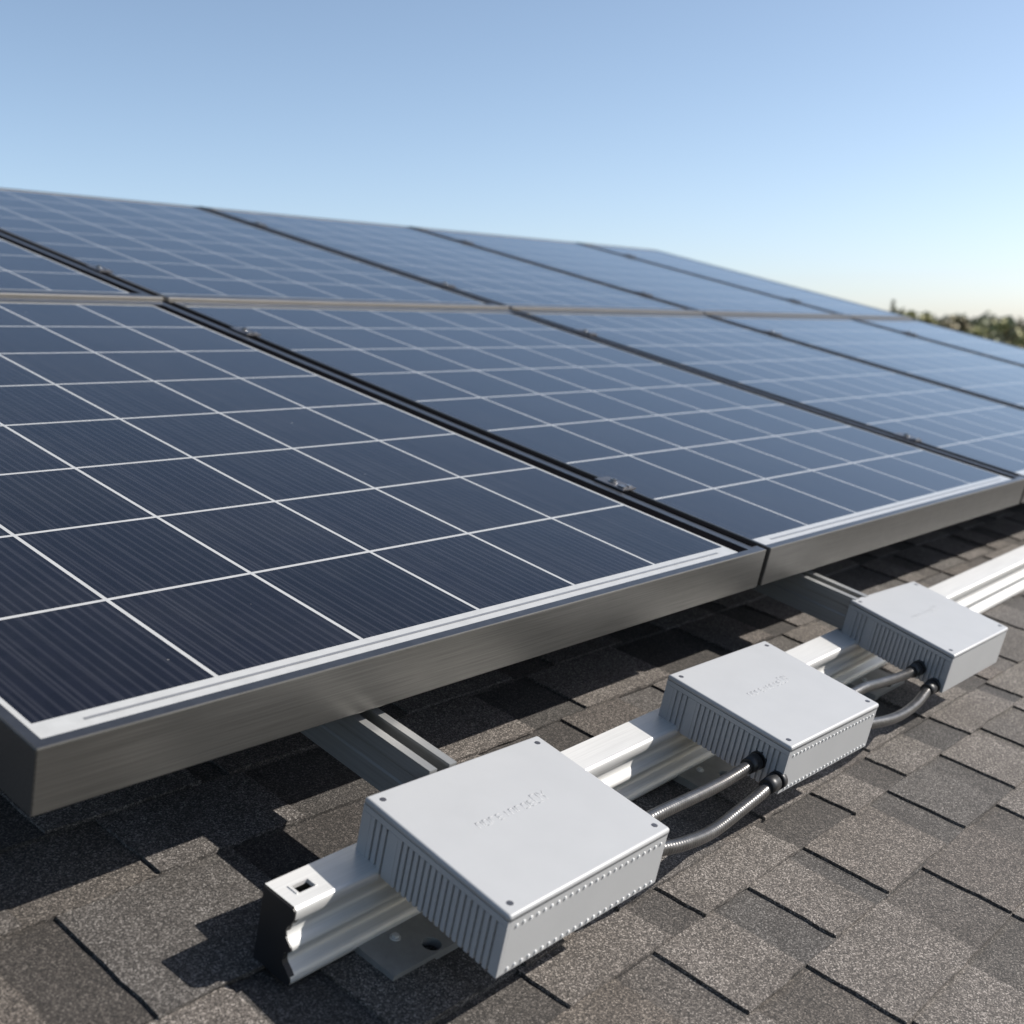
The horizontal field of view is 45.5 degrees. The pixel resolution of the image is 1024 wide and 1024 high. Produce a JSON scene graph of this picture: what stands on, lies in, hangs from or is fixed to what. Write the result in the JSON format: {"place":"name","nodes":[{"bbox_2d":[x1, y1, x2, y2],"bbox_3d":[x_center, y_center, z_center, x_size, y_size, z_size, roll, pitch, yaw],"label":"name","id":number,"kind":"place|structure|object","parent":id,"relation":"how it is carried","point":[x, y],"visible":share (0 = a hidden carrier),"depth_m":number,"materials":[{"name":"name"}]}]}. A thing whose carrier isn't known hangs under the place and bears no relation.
{"place":"outdoors","nodes":[
{"label":"outdoors","id":0,"kind":"place"},
{"bbox_2d":[0,0,1023,323],"label":"sky","id":1,"kind":"structure","parent":0,"point":[870,153],"materials":[{"name":"blue"}]},
{"bbox_3d":[0.222,-0.492,3.668,2.350,0.119,0.040,25,22,36],"label":"slope rail","id":2,"kind":"object","parent":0,"visible":0},
{"bbox_2d":[206,207,702,313],"bbox_3d":[-0.202,-0.805,4.023,1.378,0.061,0.969,25,22,36],"label":"solar panel","id":3,"kind":"object","parent":2,"relation":"attached to","point":[513,282],"visible":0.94,"depth_m":3.94,"materials":[{"name":"glass"}]},
{"bbox_2d":[635,291,652,295],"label":"clamp","id":4,"kind":"object","parent":3,"relation":"attached to","point":[644,293],"visible":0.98,"depth_m":4.12,"materials":[{"name":"metal"}]},
{"bbox_2d":[516,310,1023,502],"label":"solar panel","id":5,"kind":"object","parent":2,"relation":"attached to","point":[969,425],"visible":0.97,"depth_m":3.15,"materials":[{"name":"glass"}]},
{"bbox_2d":[763,330,781,334],"bbox_3d":[0.815,-0.542,3.843,0.052,0.059,0.034,25,22,36],"label":"clamp","id":6,"kind":"object","parent":5,"relation":"attached to","point":[771,332],"visible":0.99,"depth_m":3.83,"materials":[{"name":"metal"}]},
{"bbox_3d":[0.899,-0.607,4.462,2.350,0.119,0.040,25,22,36],"label":"slope rail","id":7,"kind":"object","parent":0,"visible":0},
{"bbox_2d":[416,227,847,317],"bbox_3d":[0.463,-0.918,4.803,1.378,0.061,1.071,25,22,36],"label":"solar panel","id":8,"kind":"object","parent":7,"relation":"on","point":[707,295],"visible":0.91,"depth_m":4.73,"materials":[{"name":"glass"}]},
{"bbox_2d":[711,315,1023,406],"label":"solar panel","id":9,"kind":"object","parent":7,"relation":"on","point":[972,371],"visible":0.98,"depth_m":4.04,"materials":[{"name":"glass"}]},
{"bbox_3d":[1.511,-0.712,5.180,2.350,0.119,0.040,25,22,36],"label":"slope rail","id":10,"kind":"object","parent":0,"visible":0},
{"bbox_2d":[583,243,911,318],"bbox_3d":[1.016,-1.012,5.453,1.378,0.060,0.622,25,22,36],"label":"solar panel","id":11,"kind":"object","parent":10,"relation":"attached to","point":[849,309],"visible":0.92,"depth_m":5.40,"materials":[{"name":"glass"}]},
{"bbox_2d":[854,318,1023,364],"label":"solar panel","id":12,"kind":"object","parent":10,"relation":"attached to","point":[1001,350],"visible":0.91,"depth_m":4.85,"materials":[{"name":"dark blue photovoltaic glass"},{"name":"brushed aluminium"}]},
{"label":"ground","id":13,"kind":"structure","parent":0,"visible":0},
{"bbox_2d":[0,502,1023,1023],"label":"shingle roof","id":14,"kind":"structure","parent":13,"relation":"on","point":[878,878],"depth_m":1.15,"materials":[{"name":"grey asphalt"}]},
{"bbox_2d":[354,912,458,980],"bbox_3d":[-0.099,0.349,1.035,0.100,0.013,0.099,25,22,35],"label":"mounting plate","id":15,"kind":"object","parent":14,"relation":"on","point":[396,952],"visible":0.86,"depth_m":1.00,"materials":[{"name":"metal"}]},
{"bbox_2d":[253,546,1023,984],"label":"mounting rail","id":16,"kind":"object","parent":14,"relation":"on","point":[321,912],"visible":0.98,"depth_m":1.04,"materials":[{"name":"metal"}]},
{"bbox_2d":[301,708,456,791],"bbox_3d":[-1.043,-0.189,1.912,2.724,0.120,0.042,26,22,38],"label":"slope rail","id":17,"kind":"object","parent":16,"relation":"on","point":[379,749],"visible":0.18,"depth_m":1.10,"materials":[{"name":"metal"}]},
{"bbox_2d":[0,230,162,300],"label":"solar panel","id":18,"kind":"object","parent":17,"relation":"attached to","point":[28,269],"visible":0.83,"depth_m":2.43,"materials":[{"name":"dark blue solar cell glass"},{"name":"aluminium"},{"name":"black rubber"}]},
{"bbox_2d":[86,265,112,273],"bbox_3d":[-0.877,-0.493,2.587,0.052,0.059,0.034,25,22,36],"label":"clamp","id":19,"kind":"object","parent":18,"relation":"attached to","point":[98,268],"visible":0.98,"depth_m":2.57,"materials":[{"name":"metal"}]},
{"bbox_2d":[0,298,765,816],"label":"solar panel","id":20,"kind":"object","parent":17,"relation":"on","point":[218,540],"visible":1,"depth_m":1.34,"materials":[{"name":"dark blue solar cell glass"},{"name":"brushed aluminium"},{"name":"black rubber"}]},
{"bbox_2d":[230,327,260,336],"bbox_3d":[-0.504,-0.317,2.295,0.052,0.059,0.034,25,22,36],"label":"clamp","id":21,"kind":"object","parent":20,"relation":"attached to","point":[244,330],"visible":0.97,"depth_m":2.28,"materials":[{"name":"metal"}]},
{"bbox_2d":[594,476,635,491],"bbox_3d":[0.146,-0.020,1.784,0.052,0.059,0.034,25,22,36],"label":"clamp","id":22,"kind":"object","parent":20,"relation":"attached to","point":[615,483],"visible":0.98,"depth_m":1.77,"materials":[{"name":"metal"}]},
{"bbox_2d":[356,736,668,978],"bbox_3d":[0.004,0.276,1.027,0.175,0.056,0.231,25,22,36],"label":"microinverter","id":23,"kind":"object","parent":16,"relation":"attached to","point":[498,863],"visible":1,"depth_m":0.98,"materials":[{"name":"metal"}]},
{"bbox_2d":[662,783,770,855],"bbox_3d":[0.189,0.289,1.142,0.018,0.033,0.248,6,10,38],"label":"conduit","id":24,"kind":"object","parent":23,"relation":"attached to","point":[736,813],"visible":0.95,"depth_m":1.14,"materials":[{"name":"silver metal"}]},
{"bbox_2d":[659,641,878,793],"bbox_3d":[0.284,0.225,1.367,0.172,0.056,0.254,25,22,36],"label":"microinverter","id":25,"kind":"object","parent":16,"relation":"attached to","point":[779,720],"visible":0.97,"depth_m":1.33,"materials":[{"name":"metal"}]},
{"bbox_2d":[647,761,751,820],"bbox_3d":[0.175,0.268,1.161,0.015,0.026,0.241,6,10,36],"label":"conduit","id":26,"kind":"object","parent":25,"relation":"attached to","point":[699,794],"visible":0.9,"depth_m":1.16,"materials":[{"name":"silver metal"}]},
{"bbox_2d":[841,581,1007,694],"bbox_3d":[0.576,0.173,1.723,0.173,0.061,0.268,25,22,36],"label":"microinverter","id":27,"kind":"object","parent":16,"relation":"attached to","point":[937,642],"visible":0.95,"depth_m":1.68,"materials":[{"name":"metal"}]},
{"bbox_2d":[851,667,915,694],"bbox_3d":[0.455,0.214,1.509,0.015,0.034,0.261,6,10,36],"label":"conduit","id":28,"kind":"object","parent":27,"relation":"attached to","point":[882,682],"visible":0.83,"depth_m":1.51,"materials":[{"name":"silver metal"}]},
{"bbox_2d":[871,687,930,728],"bbox_3d":[0.474,0.239,1.491,0.020,0.035,0.255,6,10,35],"label":"conduit","id":29,"kind":"object","parent":27,"relation":"attached to","point":[916,703],"visible":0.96,"depth_m":1.48,"materials":[{"name":"silver metal"}]},
{"bbox_2d":[672,755,735,797],"bbox_3d":[0.212,0.291,1.416,0.100,0.013,0.099,24,22,36],"label":"mounting plate","id":30,"kind":"object","parent":14,"relation":"on","point":[706,771],"visible":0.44,"depth_m":1.39,"materials":[{"name":"metal"}]},
{"bbox_2d":[752,570,867,629],"bbox_3d":[-0.482,-0.287,2.578,2.713,0.120,0.042,26,22,38],"label":"slope rail","id":31,"kind":"object","parent":14,"relation":"attached to","point":[819,597],"visible":0.12,"depth_m":1.76,"materials":[{"name":"metal"}]},
{"bbox_2d":[0,188,508,309],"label":"solar panel","id":32,"kind":"object","parent":31,"relation":"on","point":[171,253],"visible":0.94,"depth_m":3.11,"materials":[{"name":"dark blue solar cell glass"},{"name":"aluminium"},{"name":"black rubber"}]},
{"bbox_2d":[249,221,267,225],"bbox_3d":[-0.811,-0.894,3.882,0.052,0.059,0.034,25,22,36],"label":"clamp","id":33,"kind":"object","parent":32,"relation":"attached to","point":[258,223],"visible":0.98,"depth_m":3.87,"materials":[{"name":"metal"}]},
{"bbox_2d":[435,282,455,287],"bbox_3d":[-0.189,-0.610,3.394,0.052,0.059,0.034,25,22,36],"label":"clamp","id":34,"kind":"object","parent":32,"relation":"attached to","point":[444,284],"visible":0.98,"depth_m":3.38,"materials":[{"name":"metal"}]},
{"bbox_2d":[172,302,1023,585],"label":"solar panel","id":35,"kind":"object","parent":31,"relation":"on","point":[791,487],"visible":0.96,"depth_m":2.25,"materials":[{"name":"glass"}]},
{"bbox_2d":[574,329,597,335],"bbox_3d":[0.183,-0.435,3.102,0.052,0.059,0.034,25,22,36],"label":"clamp","id":36,"kind":"object","parent":35,"relation":"attached to","point":[584,331],"visible":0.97,"depth_m":3.09,"materials":[{"name":"metal"}]},
{"bbox_2d":[893,433,921,441],"bbox_3d":[0.834,-0.137,2.591,0.052,0.059,0.034,25,22,36],"label":"clamp","id":37,"kind":"object","parent":35,"relation":"attached to","point":[905,435],"visible":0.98,"depth_m":2.58,"materials":[{"name":"metal"}]},
{"bbox_2d":[847,668,903,700],"bbox_3d":[0.502,0.237,1.769,0.100,0.013,0.099,24,22,36],"label":"mounting plate","id":38,"kind":"object","parent":14,"relation":"on","point":[874,695],"visible":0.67,"depth_m":1.74,"materials":[{"name":"metal"}]},
{"bbox_2d":[890,299,899,313],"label":"conifer","id":39,"kind":"object","parent":13,"relation":"on","point":[892,306],"visible":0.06,"depth_m":41.46,"materials":[{"name":"green plant"}]},
{"bbox_2d":[893,306,932,322],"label":"tree","id":40,"kind":"object","parent":13,"relation":"on","point":[927,317],"visible":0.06,"depth_m":42.95,"materials":[{"name":"green plant"}]},
{"bbox_2d":[906,311,938,325],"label":"tree","id":41,"kind":"object","parent":13,"relation":"on","point":[934,321],"depth_m":44.21,"materials":[{"name":"green plant"}]},
{"bbox_2d":[938,314,973,332],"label":"tree","id":42,"kind":"object","parent":13,"relation":"on","point":[959,322],"visible":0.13,"depth_m":55.48,"materials":[{"name":"green plant"}]},
{"bbox_2d":[947,313,997,340],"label":"tree","id":43,"kind":"object","parent":13,"relation":"on","point":[982,325],"visible":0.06,"depth_m":56.69,"materials":[{"name":"green plant"}]},
{"bbox_2d":[932,314,1023,334],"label":"distant wood","id":44,"kind":"object","parent":13,"relation":"on","point":[1010,317],"visible":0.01,"depth_m":100.91,"materials":[{"name":"green plant"}]},
{"bbox_2d":[948,312,1014,343],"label":"tree","id":45,"kind":"object","parent":13,"relation":"on","point":[987,322],"visible":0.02,"depth_m":58.35,"materials":[{"name":"green plant"}]},
{"bbox_2d":[966,317,1023,347],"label":"tree","id":46,"kind":"object","parent":13,"relation":"on","point":[1001,325],"visible":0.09,"depth_m":46.19,"materials":[{"name":"green plant"}]},
{"bbox_2d":[982,310,1007,343],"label":"tree","id":47,"kind":"object","parent":13,"relation":"on","point":[990,317],"visible":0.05,"depth_m":60.29,"materials":[{"name":"green plant"}]},
{"bbox_2d":[990,318,1023,345],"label":"tree","id":48,"kind":"object","parent":13,"relation":"on","point":[1013,322],"visible":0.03,"depth_m":62.86,"materials":[{"name":"green plant"}]},
{"bbox_2d":[997,316,1023,346],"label":"tree","id":49,"kind":"object","parent":13,"relation":"on","point":[1019,323],"visible":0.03,"depth_m":50.06,"materials":[{"name":"green plant"}]}
]}

